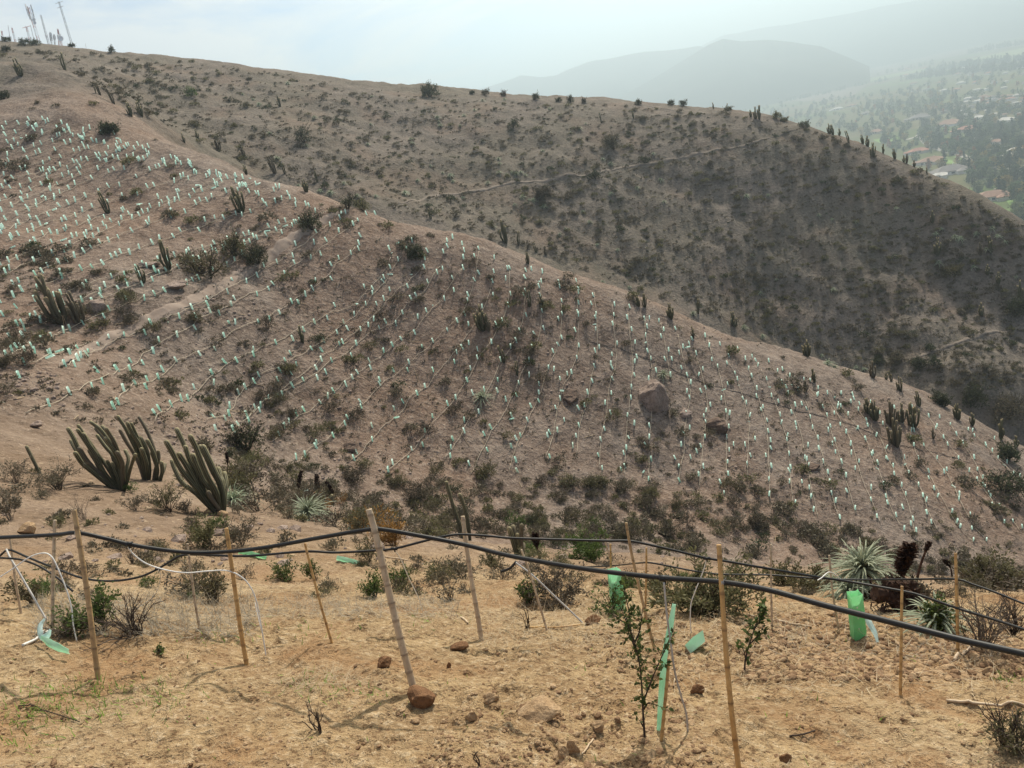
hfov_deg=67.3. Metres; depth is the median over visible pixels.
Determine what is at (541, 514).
shrub
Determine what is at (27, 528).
rock
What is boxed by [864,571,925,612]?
dead rosette plant
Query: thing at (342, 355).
drip hose
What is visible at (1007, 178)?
tree
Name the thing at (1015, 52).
field
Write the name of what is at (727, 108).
bush
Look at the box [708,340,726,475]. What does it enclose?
drip hose
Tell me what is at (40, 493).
shrub
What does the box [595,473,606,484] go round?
shrub
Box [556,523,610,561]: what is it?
shrub
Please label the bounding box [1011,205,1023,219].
tree
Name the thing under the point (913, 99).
tree
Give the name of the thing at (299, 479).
flower spike
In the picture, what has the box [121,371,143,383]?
shrub
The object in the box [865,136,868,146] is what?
cactus
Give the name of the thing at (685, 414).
rock
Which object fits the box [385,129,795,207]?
path
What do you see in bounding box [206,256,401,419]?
drip hose
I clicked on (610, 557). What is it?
cane
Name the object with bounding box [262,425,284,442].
shrub
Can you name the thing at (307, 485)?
shrub
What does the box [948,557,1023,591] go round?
shrub
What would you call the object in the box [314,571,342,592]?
shrub
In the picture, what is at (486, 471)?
shrub
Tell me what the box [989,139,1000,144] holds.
house
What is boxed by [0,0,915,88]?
sky
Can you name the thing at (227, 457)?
flower spike
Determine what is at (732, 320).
cactus
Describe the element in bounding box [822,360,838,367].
silver rosette
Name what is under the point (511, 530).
cactus
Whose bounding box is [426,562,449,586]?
shrub
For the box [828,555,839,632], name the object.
cane
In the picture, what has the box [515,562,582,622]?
drip hose
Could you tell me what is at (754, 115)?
cactus
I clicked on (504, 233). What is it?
cactus
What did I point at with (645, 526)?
shrub
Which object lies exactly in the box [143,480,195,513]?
shrub
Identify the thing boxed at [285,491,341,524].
silver rosette
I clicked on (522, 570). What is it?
shrub
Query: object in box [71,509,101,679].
cane
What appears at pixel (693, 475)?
shrub
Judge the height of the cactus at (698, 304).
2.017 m
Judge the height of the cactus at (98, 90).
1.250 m
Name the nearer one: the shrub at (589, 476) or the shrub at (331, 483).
the shrub at (331, 483)
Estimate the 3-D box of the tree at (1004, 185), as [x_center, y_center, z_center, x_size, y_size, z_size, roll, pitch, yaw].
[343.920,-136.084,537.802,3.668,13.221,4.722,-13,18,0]
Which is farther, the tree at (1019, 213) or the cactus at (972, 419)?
the tree at (1019, 213)
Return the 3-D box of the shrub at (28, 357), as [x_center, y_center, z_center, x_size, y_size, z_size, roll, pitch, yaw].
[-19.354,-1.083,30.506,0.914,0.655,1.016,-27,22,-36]
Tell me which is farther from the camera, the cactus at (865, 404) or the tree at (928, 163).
the tree at (928, 163)
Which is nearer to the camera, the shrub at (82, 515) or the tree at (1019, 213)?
the shrub at (82, 515)
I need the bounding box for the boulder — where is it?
[638,379,669,411]
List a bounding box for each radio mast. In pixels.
[25,4,40,42]
[40,15,49,43]
[55,1,73,46]
[57,30,62,45]
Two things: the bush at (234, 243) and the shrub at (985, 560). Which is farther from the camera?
the bush at (234, 243)
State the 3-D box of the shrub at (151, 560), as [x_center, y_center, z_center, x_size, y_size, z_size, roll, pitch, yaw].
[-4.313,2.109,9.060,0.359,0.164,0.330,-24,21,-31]
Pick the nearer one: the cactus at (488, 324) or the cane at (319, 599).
the cane at (319, 599)
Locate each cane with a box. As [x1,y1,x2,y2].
[9,539,22,613]
[50,520,56,635]
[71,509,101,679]
[186,543,200,629]
[224,528,248,664]
[304,543,332,643]
[366,508,415,686]
[461,516,483,640]
[521,549,547,630]
[610,544,611,567]
[625,522,654,647]
[644,548,646,617]
[660,658,669,741]
[716,544,740,767]
[770,544,772,624]
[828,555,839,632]
[899,586,903,695]
[954,553,959,652]
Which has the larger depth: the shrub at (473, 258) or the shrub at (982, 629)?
the shrub at (473, 258)
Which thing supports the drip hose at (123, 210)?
on the ground at (756, 725)
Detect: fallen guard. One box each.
[238,551,266,558]
[336,555,358,563]
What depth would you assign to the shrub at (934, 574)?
13.01 m
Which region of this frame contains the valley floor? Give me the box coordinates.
[746,36,1023,211]
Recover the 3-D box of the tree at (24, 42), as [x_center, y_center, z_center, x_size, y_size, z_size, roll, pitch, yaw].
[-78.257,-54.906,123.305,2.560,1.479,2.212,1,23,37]
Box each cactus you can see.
[12,57,22,76]
[25,445,41,473]
[33,274,67,324]
[59,52,66,70]
[65,291,84,324]
[66,420,136,491]
[93,82,100,94]
[97,191,109,213]
[104,88,114,103]
[116,415,166,480]
[125,102,132,116]
[134,264,145,282]
[135,101,142,116]
[158,239,170,269]
[164,427,228,514]
[213,135,220,149]
[230,186,244,212]
[239,143,244,156]
[267,156,276,173]
[276,95,280,106]
[279,160,285,173]
[297,325,303,342]
[301,178,307,191]
[445,481,471,540]
[473,304,486,331]
[483,316,490,331]
[497,345,504,363]
[499,219,507,243]
[507,523,525,554]
[514,361,518,375]
[525,252,528,263]
[526,290,530,307]
[538,293,542,304]
[634,294,639,306]
[642,293,646,307]
[666,303,673,319]
[697,299,699,313]
[730,311,736,327]
[753,106,757,118]
[757,105,760,119]
[801,339,810,356]
[803,380,808,391]
[811,368,815,382]
[863,398,870,413]
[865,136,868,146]
[868,360,875,378]
[868,400,879,420]
[869,142,875,155]
[883,401,897,426]
[886,418,901,447]
[896,376,902,391]
[897,403,906,423]
[906,402,919,427]
[914,390,920,406]
[930,211,934,223]
[931,426,935,438]
[933,237,940,255]
[952,403,960,419]
[969,412,975,425]
[977,242,982,255]
[978,302,983,316]
[985,264,989,275]
[987,236,992,253]
[995,272,1000,283]
[998,418,1004,438]
[1013,436,1019,447]
[1017,280,1023,298]
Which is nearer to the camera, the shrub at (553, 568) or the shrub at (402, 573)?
the shrub at (402, 573)
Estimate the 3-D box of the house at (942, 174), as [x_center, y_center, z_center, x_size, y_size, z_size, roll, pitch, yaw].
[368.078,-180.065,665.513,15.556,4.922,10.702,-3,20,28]
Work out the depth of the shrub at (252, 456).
33.03 m
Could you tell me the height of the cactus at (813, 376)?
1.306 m
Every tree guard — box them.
[607,567,625,609]
[685,630,704,652]
[846,589,878,642]
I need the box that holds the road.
[906,136,1008,169]
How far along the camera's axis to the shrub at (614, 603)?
5.54 m
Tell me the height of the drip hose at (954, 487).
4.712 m
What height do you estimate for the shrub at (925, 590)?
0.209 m
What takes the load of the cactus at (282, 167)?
on the hill at (46, 83)
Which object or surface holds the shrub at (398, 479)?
on the ground at (756, 725)
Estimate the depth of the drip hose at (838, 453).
52.93 m
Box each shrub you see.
[0,325,30,344]
[0,337,15,349]
[0,348,28,362]
[0,379,21,397]
[0,455,32,482]
[0,484,25,519]
[0,571,43,603]
[11,496,22,506]
[13,346,37,364]
[24,573,62,597]
[25,452,88,489]
[26,306,60,323]
[29,488,51,499]
[31,603,86,643]
[40,554,81,578]
[44,577,79,592]
[45,512,69,526]
[47,576,121,639]
[51,312,73,322]
[61,276,90,292]
[62,493,87,519]
[62,590,164,652]
[74,560,100,575]
[76,588,101,597]
[81,302,92,314]
[103,537,137,552]
[112,301,137,320]
[114,290,138,303]
[114,491,150,510]
[120,313,140,325]
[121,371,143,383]
[121,546,140,562]
[123,478,138,492]
[125,548,160,562]
[134,556,162,567]
[136,572,162,588]
[142,319,165,334]
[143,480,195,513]
[145,540,175,558]
[152,642,166,654]
[158,560,227,598]
[168,524,204,535]
[173,499,191,512]
[176,556,208,580]
[177,534,205,549]
[177,564,231,603]
[181,306,203,323]
[182,586,203,598]
[183,515,199,527]
[185,506,204,515]
[185,507,217,546]
[196,435,208,446]
[202,512,229,527]
[203,539,226,556]
[204,334,228,345]
[216,457,249,477]
[216,511,261,545]
[226,460,260,489]
[227,481,290,512]
[228,458,272,491]
[228,498,241,512]
[231,482,255,497]
[233,447,268,467]
[235,560,256,579]
[251,385,273,402]
[256,312,278,330]
[259,451,276,468]
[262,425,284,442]
[262,485,285,502]
[263,377,285,392]
[265,554,304,582]
[268,393,291,403]
[268,471,292,485]
[269,478,299,498]
[269,488,306,510]
[270,390,287,402]
[272,418,290,432]
[277,504,296,519]
[281,361,298,375]
[281,458,305,471]
[285,405,302,417]
[289,489,327,517]
[291,480,314,493]
[292,480,332,508]
[294,558,322,578]
[295,699,323,733]
[300,490,325,516]
[304,504,352,526]
[305,461,321,470]
[306,420,328,438]
[309,330,330,344]
[309,583,334,598]
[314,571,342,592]
[318,539,339,550]
[319,492,332,508]
[320,400,339,412]
[320,479,340,489]
[321,478,346,503]
[325,494,338,507]
[335,491,347,505]
[336,500,375,533]
[338,494,374,516]
[338,511,388,529]
[340,404,367,420]
[342,467,364,483]
[342,500,380,522]
[343,487,361,499]
[349,496,371,507]
[350,533,383,562]
[352,502,397,528]
[355,568,384,597]
[356,457,373,468]
[359,340,380,350]
[360,489,385,499]
[364,491,381,507]
[367,516,407,546]
[368,496,388,514]
[370,502,396,520]
[370,561,395,568]
[373,306,394,321]
[377,505,417,534]
[380,575,420,593]
[380,578,427,595]
[387,481,400,490]
[388,470,406,488]
[388,563,410,586]
[389,387,403,398]
[392,563,420,574]
[401,479,427,497]
[401,485,421,500]
[409,513,426,528]
[410,577,433,594]
[411,557,424,570]
[412,517,438,535]
[414,486,431,501]
[416,420,437,435]
[417,517,452,536]
[419,499,437,515]
[421,484,440,495]
[422,472,437,484]
[422,551,463,576]
[423,560,453,581]
[424,495,444,512]
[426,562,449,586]
[429,461,443,477]
[429,574,465,601]
[431,509,455,527]
[433,515,454,530]
[433,524,461,537]
[434,477,445,488]
[444,482,463,494]
[445,400,463,413]
[445,556,487,579]
[450,505,475,519]
[455,582,470,595]
[456,305,475,314]
[463,485,479,498]
[464,254,481,267]
[468,505,492,531]
[470,459,498,479]
[470,750,479,765]
[476,516,508,533]
[476,546,508,569]
[481,557,518,579]
[488,507,509,520]
[489,522,510,539]
[501,510,531,528]
[505,501,520,512]
[511,492,525,503]
[514,571,545,603]
[515,545,549,558]
[515,556,592,610]
[517,529,531,543]
[517,600,533,628]
[519,562,540,573]
[523,345,537,356]
[524,508,547,519]
[524,513,538,525]
[524,540,547,554]
[532,368,549,383]
[532,521,551,536]
[535,473,550,486]
[535,511,548,529]
[542,552,573,569]
[546,534,563,548]
[548,488,571,501]
[549,566,564,574]
[552,523,572,543]
[556,471,578,487]
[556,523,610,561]
[559,507,596,524]
[560,569,594,581]
[562,528,574,538]
[564,504,581,513]
[572,520,591,536]
[577,515,604,528]
[581,471,594,487]
[582,476,598,490]
[583,530,594,543]
[585,488,598,500]
[586,521,606,538]
[588,583,634,618]
[591,475,609,486]
[591,527,613,545]
[591,579,601,585]
[593,517,615,532]
[594,477,618,490]
[594,502,615,516]
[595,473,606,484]
[597,566,647,588]
[598,553,630,567]
[606,406,623,421]
[607,527,626,538]
[611,480,626,490]
[616,476,633,493]
[617,521,644,539]
[620,520,646,540]
[622,576,644,588]
[628,523,651,537]
[631,491,654,506]
[640,481,660,499]
[640,563,679,595]
[642,542,777,618]
[645,478,663,491]
[647,503,668,522]
[661,520,685,539]
[668,496,688,508]
[673,543,695,551]
[676,509,697,528]
[676,570,693,576]
[680,469,698,481]
[682,530,703,550]
[687,495,708,510]
[707,517,737,536]
[714,476,743,490]
[720,515,745,531]
[726,494,745,508]
[726,510,745,528]
[746,511,763,529]
[750,547,762,558]
[751,499,772,510]
[760,558,808,586]
[787,562,829,592]
[788,519,807,537]
[789,584,814,594]
[811,572,834,590]
[857,535,877,546]
[892,542,898,552]
[895,566,915,575]
[916,580,938,599]
[916,591,967,633]
[923,566,948,577]
[924,554,950,571]
[935,587,954,597]
[940,581,1022,656]
[946,553,1021,587]
[947,582,976,596]
[948,546,1023,588]
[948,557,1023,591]
[959,549,1002,587]
[967,576,1004,592]
[970,697,1023,750]
[979,585,1023,635]
[982,702,1023,757]
[1010,563,1023,589]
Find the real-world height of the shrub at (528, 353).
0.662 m
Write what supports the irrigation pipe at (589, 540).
attached to the cane at (16, 587)
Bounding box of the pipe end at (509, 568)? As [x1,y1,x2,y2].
[501,561,516,572]
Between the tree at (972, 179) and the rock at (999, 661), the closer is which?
the rock at (999, 661)
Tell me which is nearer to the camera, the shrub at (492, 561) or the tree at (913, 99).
the shrub at (492, 561)
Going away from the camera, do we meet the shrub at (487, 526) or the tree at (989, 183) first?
the shrub at (487, 526)
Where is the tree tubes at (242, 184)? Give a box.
[0,116,1022,541]
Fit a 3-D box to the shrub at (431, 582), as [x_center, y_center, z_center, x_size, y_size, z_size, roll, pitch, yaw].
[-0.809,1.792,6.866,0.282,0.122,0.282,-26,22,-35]
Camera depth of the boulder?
51.54 m
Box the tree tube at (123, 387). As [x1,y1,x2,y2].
[116,373,124,391]
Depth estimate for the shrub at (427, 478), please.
40.73 m
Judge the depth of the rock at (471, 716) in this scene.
3.44 m
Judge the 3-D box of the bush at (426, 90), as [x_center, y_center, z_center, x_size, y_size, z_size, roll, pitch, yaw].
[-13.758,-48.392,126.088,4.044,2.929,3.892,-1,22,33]
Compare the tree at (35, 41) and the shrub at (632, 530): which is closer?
the shrub at (632, 530)
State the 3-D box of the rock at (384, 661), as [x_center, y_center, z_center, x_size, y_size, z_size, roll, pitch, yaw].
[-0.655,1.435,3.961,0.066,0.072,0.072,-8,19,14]
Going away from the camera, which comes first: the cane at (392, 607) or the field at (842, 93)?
the cane at (392, 607)
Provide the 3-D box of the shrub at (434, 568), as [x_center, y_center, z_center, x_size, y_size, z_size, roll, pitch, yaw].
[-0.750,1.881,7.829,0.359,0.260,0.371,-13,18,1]
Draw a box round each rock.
[17,522,35,533]
[30,420,42,427]
[86,299,106,312]
[136,261,159,267]
[164,280,186,289]
[217,510,228,516]
[343,441,357,452]
[377,656,391,667]
[407,684,435,708]
[410,717,419,723]
[450,641,468,650]
[465,710,476,721]
[484,692,498,704]
[518,695,561,721]
[557,745,568,758]
[561,388,578,405]
[566,740,579,754]
[585,615,600,624]
[590,720,604,732]
[680,408,691,417]
[690,684,704,693]
[705,417,727,434]
[779,753,791,762]
[807,463,819,470]
[824,610,837,616]
[982,666,992,673]
[996,659,1005,665]
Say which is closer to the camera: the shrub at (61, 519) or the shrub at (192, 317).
the shrub at (61, 519)
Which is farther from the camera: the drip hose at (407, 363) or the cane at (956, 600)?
the drip hose at (407, 363)
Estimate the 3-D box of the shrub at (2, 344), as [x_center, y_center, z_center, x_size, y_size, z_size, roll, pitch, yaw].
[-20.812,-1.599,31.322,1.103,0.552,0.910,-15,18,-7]
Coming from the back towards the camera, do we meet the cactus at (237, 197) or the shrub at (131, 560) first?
the cactus at (237, 197)
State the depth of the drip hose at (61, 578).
4.57 m
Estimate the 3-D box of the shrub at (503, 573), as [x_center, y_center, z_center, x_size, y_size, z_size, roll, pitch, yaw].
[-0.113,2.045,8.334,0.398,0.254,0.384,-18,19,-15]
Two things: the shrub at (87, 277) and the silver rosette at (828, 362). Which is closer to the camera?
the shrub at (87, 277)
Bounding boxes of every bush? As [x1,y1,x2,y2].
[0,35,11,41]
[0,44,10,50]
[0,89,9,99]
[93,118,120,134]
[170,242,231,281]
[211,224,247,257]
[220,416,264,454]
[230,239,270,266]
[289,120,311,142]
[296,206,322,231]
[337,190,357,209]
[352,198,369,211]
[401,240,424,259]
[420,79,439,97]
[507,116,520,128]
[528,183,553,199]
[532,89,539,99]
[566,94,574,101]
[585,168,603,179]
[598,130,621,150]
[637,154,652,162]
[722,106,733,110]
[772,110,782,118]
[780,116,787,121]
[797,119,809,127]
[870,354,885,365]
[888,353,903,363]
[909,353,929,366]
[928,354,941,366]
[938,262,964,276]
[961,379,989,407]
[986,387,1023,427]
[1002,292,1023,316]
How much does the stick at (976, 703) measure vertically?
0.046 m
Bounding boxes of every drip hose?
[0,153,116,201]
[0,224,298,328]
[0,552,76,641]
[3,160,177,228]
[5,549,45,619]
[6,181,221,261]
[6,182,222,273]
[7,153,130,206]
[12,257,243,353]
[13,148,116,178]
[14,135,88,162]
[18,143,101,169]
[20,155,148,211]
[20,178,223,244]
[22,151,113,184]
[24,341,88,364]
[26,169,208,231]
[26,220,355,412]
[36,182,253,271]
[42,211,325,323]
[45,199,282,283]
[68,221,288,290]
[69,227,324,364]
[112,247,354,409]
[128,548,265,655]
[140,570,160,606]
[155,257,390,421]
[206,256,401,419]
[233,266,439,431]
[239,264,421,422]
[273,269,461,440]
[301,252,478,458]
[347,277,492,461]
[386,272,509,470]
[395,552,422,610]
[444,282,525,458]
[470,318,541,473]
[509,303,561,471]
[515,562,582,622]
[545,299,577,457]
[576,292,597,454]
[599,307,616,463]
[624,317,632,472]
[644,319,651,480]
[663,582,688,731]
[678,336,690,481]
[690,561,705,632]
[695,355,707,486]
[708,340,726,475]
[727,361,749,477]
[748,368,770,500]
[761,369,792,499]
[784,385,817,515]
[786,374,838,516]
[806,384,855,513]
[808,379,880,522]
[817,572,839,580]
[830,390,900,525]
[845,397,915,535]
[880,419,938,531]
[884,415,972,540]
[906,417,985,538]
[912,407,1006,522]
[945,420,1019,529]
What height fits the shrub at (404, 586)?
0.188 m
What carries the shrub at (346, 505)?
on the ground at (756, 725)
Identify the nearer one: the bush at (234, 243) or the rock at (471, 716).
the rock at (471, 716)
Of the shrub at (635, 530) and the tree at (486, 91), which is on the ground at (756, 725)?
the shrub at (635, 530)
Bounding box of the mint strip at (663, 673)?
[657,603,675,730]
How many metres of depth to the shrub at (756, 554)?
42.22 m
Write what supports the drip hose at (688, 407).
on the ground at (756, 725)
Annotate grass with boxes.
[0,613,1023,765]
[7,578,1012,666]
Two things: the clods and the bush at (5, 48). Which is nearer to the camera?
the clods
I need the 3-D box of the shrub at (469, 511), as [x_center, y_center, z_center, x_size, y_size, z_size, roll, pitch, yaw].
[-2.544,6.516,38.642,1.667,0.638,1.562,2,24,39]
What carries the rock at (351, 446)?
on the ground at (756, 725)
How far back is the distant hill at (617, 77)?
3952.58 m
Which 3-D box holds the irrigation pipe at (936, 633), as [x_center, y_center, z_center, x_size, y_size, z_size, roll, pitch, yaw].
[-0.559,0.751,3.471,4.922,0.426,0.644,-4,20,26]
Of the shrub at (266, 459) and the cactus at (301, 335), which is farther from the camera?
the cactus at (301, 335)
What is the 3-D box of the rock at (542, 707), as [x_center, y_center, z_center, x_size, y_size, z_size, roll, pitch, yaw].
[0.120,1.450,3.410,0.169,0.069,0.161,-24,21,-30]
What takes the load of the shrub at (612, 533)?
on the ground at (756, 725)
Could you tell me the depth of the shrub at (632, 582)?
7.33 m
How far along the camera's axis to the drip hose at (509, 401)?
48.54 m
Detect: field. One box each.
[792,85,865,100]
[870,64,928,76]
[870,69,926,80]
[910,41,1023,62]
[971,48,1023,61]
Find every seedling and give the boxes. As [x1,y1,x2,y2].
[603,575,676,737]
[735,597,770,669]
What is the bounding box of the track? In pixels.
[59,207,354,367]
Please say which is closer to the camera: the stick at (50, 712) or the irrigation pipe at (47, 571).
the stick at (50, 712)
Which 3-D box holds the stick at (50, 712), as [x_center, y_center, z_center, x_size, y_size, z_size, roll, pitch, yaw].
[-2.097,1.489,3.496,0.319,0.092,0.027,-7,19,17]
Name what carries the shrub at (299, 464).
on the ground at (756, 725)
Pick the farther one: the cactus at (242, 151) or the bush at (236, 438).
the cactus at (242, 151)
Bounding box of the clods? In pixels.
[0,609,1023,767]
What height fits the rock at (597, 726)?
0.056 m
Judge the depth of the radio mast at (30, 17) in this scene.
234.92 m
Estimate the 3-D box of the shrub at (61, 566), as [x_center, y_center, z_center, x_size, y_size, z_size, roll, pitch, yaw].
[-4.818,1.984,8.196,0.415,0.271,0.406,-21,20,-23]
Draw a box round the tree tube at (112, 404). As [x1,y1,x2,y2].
[108,389,116,409]
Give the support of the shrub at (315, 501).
on the ground at (756, 725)
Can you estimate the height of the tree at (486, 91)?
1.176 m
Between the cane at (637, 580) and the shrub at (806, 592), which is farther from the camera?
the shrub at (806, 592)
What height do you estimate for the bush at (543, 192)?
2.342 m
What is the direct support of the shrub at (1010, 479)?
on the ground at (756, 725)
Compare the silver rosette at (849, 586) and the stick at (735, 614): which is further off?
the silver rosette at (849, 586)
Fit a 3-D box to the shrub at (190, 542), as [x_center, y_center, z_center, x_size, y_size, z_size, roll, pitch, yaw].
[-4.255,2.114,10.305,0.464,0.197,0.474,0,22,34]
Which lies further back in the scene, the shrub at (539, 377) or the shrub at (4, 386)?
the shrub at (539, 377)
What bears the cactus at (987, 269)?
on the hill at (46, 83)
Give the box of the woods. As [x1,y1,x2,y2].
[743,39,1023,192]
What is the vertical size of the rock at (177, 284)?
0.534 m
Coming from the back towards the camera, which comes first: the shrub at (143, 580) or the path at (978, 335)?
the path at (978, 335)
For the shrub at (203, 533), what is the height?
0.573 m
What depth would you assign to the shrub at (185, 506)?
16.15 m
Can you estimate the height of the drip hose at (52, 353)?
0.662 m
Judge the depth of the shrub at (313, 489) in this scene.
21.27 m
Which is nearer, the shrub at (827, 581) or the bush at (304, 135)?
the shrub at (827, 581)
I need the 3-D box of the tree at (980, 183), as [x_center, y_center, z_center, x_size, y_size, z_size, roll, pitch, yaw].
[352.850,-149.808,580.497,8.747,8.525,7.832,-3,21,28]
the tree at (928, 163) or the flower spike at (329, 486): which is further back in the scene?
the tree at (928, 163)
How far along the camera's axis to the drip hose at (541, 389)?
49.80 m
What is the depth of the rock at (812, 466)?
51.14 m
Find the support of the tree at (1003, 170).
on the valley floor
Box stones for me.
[0,123,1007,565]
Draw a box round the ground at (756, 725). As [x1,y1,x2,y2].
[0,107,1023,767]
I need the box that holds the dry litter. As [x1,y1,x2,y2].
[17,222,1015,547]
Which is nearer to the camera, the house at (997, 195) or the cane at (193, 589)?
the cane at (193, 589)
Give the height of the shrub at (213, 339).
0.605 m
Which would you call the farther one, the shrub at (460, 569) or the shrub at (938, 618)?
the shrub at (460, 569)
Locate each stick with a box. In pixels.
[18,704,79,721]
[22,630,47,645]
[529,624,579,627]
[581,738,593,754]
[697,609,754,616]
[773,619,811,626]
[789,730,814,736]
[946,699,1023,706]
[952,646,972,660]
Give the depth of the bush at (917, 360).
91.92 m
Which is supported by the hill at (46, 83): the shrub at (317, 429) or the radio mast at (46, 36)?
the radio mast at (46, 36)
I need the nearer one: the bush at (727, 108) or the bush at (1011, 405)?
the bush at (1011, 405)
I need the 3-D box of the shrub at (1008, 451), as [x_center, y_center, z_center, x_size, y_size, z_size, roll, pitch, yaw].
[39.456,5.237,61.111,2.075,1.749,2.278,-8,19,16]
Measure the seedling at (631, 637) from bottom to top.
0.687 m
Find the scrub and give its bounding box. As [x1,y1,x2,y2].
[0,49,1023,592]
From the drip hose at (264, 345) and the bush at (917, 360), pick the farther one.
the bush at (917, 360)
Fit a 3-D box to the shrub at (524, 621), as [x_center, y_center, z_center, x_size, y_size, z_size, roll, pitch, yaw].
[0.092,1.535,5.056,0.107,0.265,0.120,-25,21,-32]
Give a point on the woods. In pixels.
(973, 65)
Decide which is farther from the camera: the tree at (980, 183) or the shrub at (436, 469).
the tree at (980, 183)
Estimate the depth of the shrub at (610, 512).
42.70 m
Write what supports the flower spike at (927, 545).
on the ground at (756, 725)
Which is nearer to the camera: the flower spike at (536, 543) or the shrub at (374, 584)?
the shrub at (374, 584)
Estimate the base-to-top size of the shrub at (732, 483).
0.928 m
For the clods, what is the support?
on the ground at (756, 725)
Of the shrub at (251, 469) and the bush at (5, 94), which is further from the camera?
the bush at (5, 94)
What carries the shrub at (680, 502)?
on the ground at (756, 725)
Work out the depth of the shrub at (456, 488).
40.95 m
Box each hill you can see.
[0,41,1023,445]
[478,46,702,98]
[618,39,869,110]
[701,0,1023,68]
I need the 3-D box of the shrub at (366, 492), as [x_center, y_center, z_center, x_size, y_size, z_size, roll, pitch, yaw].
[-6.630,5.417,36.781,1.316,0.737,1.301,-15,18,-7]
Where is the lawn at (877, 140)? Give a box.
[874,137,900,142]
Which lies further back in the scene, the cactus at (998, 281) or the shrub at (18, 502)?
the cactus at (998, 281)
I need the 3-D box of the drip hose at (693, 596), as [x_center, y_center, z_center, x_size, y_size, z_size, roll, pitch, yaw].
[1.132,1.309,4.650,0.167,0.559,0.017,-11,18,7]
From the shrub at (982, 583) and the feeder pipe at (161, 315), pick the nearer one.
the shrub at (982, 583)
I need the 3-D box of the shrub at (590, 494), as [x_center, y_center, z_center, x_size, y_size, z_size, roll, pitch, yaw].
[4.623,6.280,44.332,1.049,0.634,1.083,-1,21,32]
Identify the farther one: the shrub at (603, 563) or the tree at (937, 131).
the tree at (937, 131)
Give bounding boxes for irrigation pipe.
[0,526,1023,657]
[0,533,1023,630]
[0,557,73,591]
[586,562,1023,604]
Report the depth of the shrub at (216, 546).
10.00 m
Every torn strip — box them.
[37,618,50,640]
[40,636,69,653]
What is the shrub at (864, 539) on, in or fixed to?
on the ground at (756, 725)
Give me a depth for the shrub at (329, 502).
21.61 m
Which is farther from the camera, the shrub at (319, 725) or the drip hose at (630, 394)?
the drip hose at (630, 394)
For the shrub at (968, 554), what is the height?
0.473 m
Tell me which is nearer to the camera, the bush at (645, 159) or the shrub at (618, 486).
the shrub at (618, 486)
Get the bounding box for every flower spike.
[225,452,228,470]
[296,470,303,487]
[314,474,319,492]
[325,481,333,493]
[531,532,540,558]
[893,541,919,577]
[915,541,931,582]
[942,559,952,575]
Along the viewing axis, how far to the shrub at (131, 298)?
39.95 m
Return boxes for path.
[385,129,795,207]
[901,323,1023,364]
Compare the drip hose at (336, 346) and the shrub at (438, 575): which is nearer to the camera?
the shrub at (438, 575)
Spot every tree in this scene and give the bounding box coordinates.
[18,37,31,45]
[29,39,41,44]
[105,44,115,52]
[181,86,196,96]
[481,88,489,94]
[499,88,507,96]
[634,98,641,104]
[667,99,674,105]
[678,99,687,105]
[866,128,873,136]
[880,126,887,133]
[892,135,899,145]
[900,133,908,140]
[905,95,917,105]
[911,151,920,160]
[924,141,930,147]
[925,158,931,169]
[927,90,933,98]
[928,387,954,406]
[930,138,939,149]
[935,124,941,136]
[935,158,945,167]
[941,150,947,165]
[951,141,958,151]
[957,119,966,126]
[960,125,972,136]
[965,157,971,173]
[966,171,976,184]
[969,182,978,191]
[971,119,977,135]
[973,180,985,189]
[973,186,981,192]
[975,101,980,113]
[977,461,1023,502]
[981,116,988,126]
[984,176,994,187]
[992,145,1004,153]
[992,179,1005,189]
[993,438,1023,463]
[995,161,1011,172]
[996,175,1001,189]
[997,167,1013,179]
[1001,174,1012,184]
[1001,180,1006,191]
[1004,184,1023,201]
[1005,150,1013,166]
[1007,137,1019,147]
[1007,202,1021,213]
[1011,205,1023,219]
[1012,192,1023,200]
[1013,102,1022,109]
[1015,142,1022,157]
[1017,145,1023,158]
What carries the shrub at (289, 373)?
on the ground at (756, 725)
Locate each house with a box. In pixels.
[828,107,843,111]
[865,129,881,133]
[903,147,928,155]
[904,113,929,121]
[912,155,944,165]
[929,163,972,174]
[931,118,962,127]
[933,172,947,177]
[950,125,972,133]
[972,115,983,119]
[979,188,1010,201]
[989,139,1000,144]
[997,117,1015,122]
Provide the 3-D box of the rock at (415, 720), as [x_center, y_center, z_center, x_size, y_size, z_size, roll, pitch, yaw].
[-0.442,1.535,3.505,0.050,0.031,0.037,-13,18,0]
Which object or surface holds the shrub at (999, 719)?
on the ground at (756, 725)
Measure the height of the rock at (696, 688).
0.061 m
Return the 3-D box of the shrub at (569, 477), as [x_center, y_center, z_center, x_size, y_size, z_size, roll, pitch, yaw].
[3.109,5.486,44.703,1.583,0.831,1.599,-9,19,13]
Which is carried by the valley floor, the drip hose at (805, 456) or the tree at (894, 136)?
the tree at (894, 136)
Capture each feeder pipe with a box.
[63,295,212,366]
[591,341,975,462]
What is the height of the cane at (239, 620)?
0.779 m
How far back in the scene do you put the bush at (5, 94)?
69.58 m
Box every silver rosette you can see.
[227,482,259,509]
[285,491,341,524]
[471,388,495,411]
[657,369,672,382]
[807,537,926,600]
[816,569,873,599]
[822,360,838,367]
[887,591,975,637]
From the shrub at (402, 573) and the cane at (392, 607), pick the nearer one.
the cane at (392, 607)
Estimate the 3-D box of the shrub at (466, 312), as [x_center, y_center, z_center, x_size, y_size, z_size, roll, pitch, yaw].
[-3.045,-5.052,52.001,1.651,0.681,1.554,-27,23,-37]
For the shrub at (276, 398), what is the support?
on the ground at (756, 725)
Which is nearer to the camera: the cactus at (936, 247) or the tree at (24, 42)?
the cactus at (936, 247)
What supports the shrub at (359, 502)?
on the ground at (756, 725)
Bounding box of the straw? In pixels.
[0,582,1023,767]

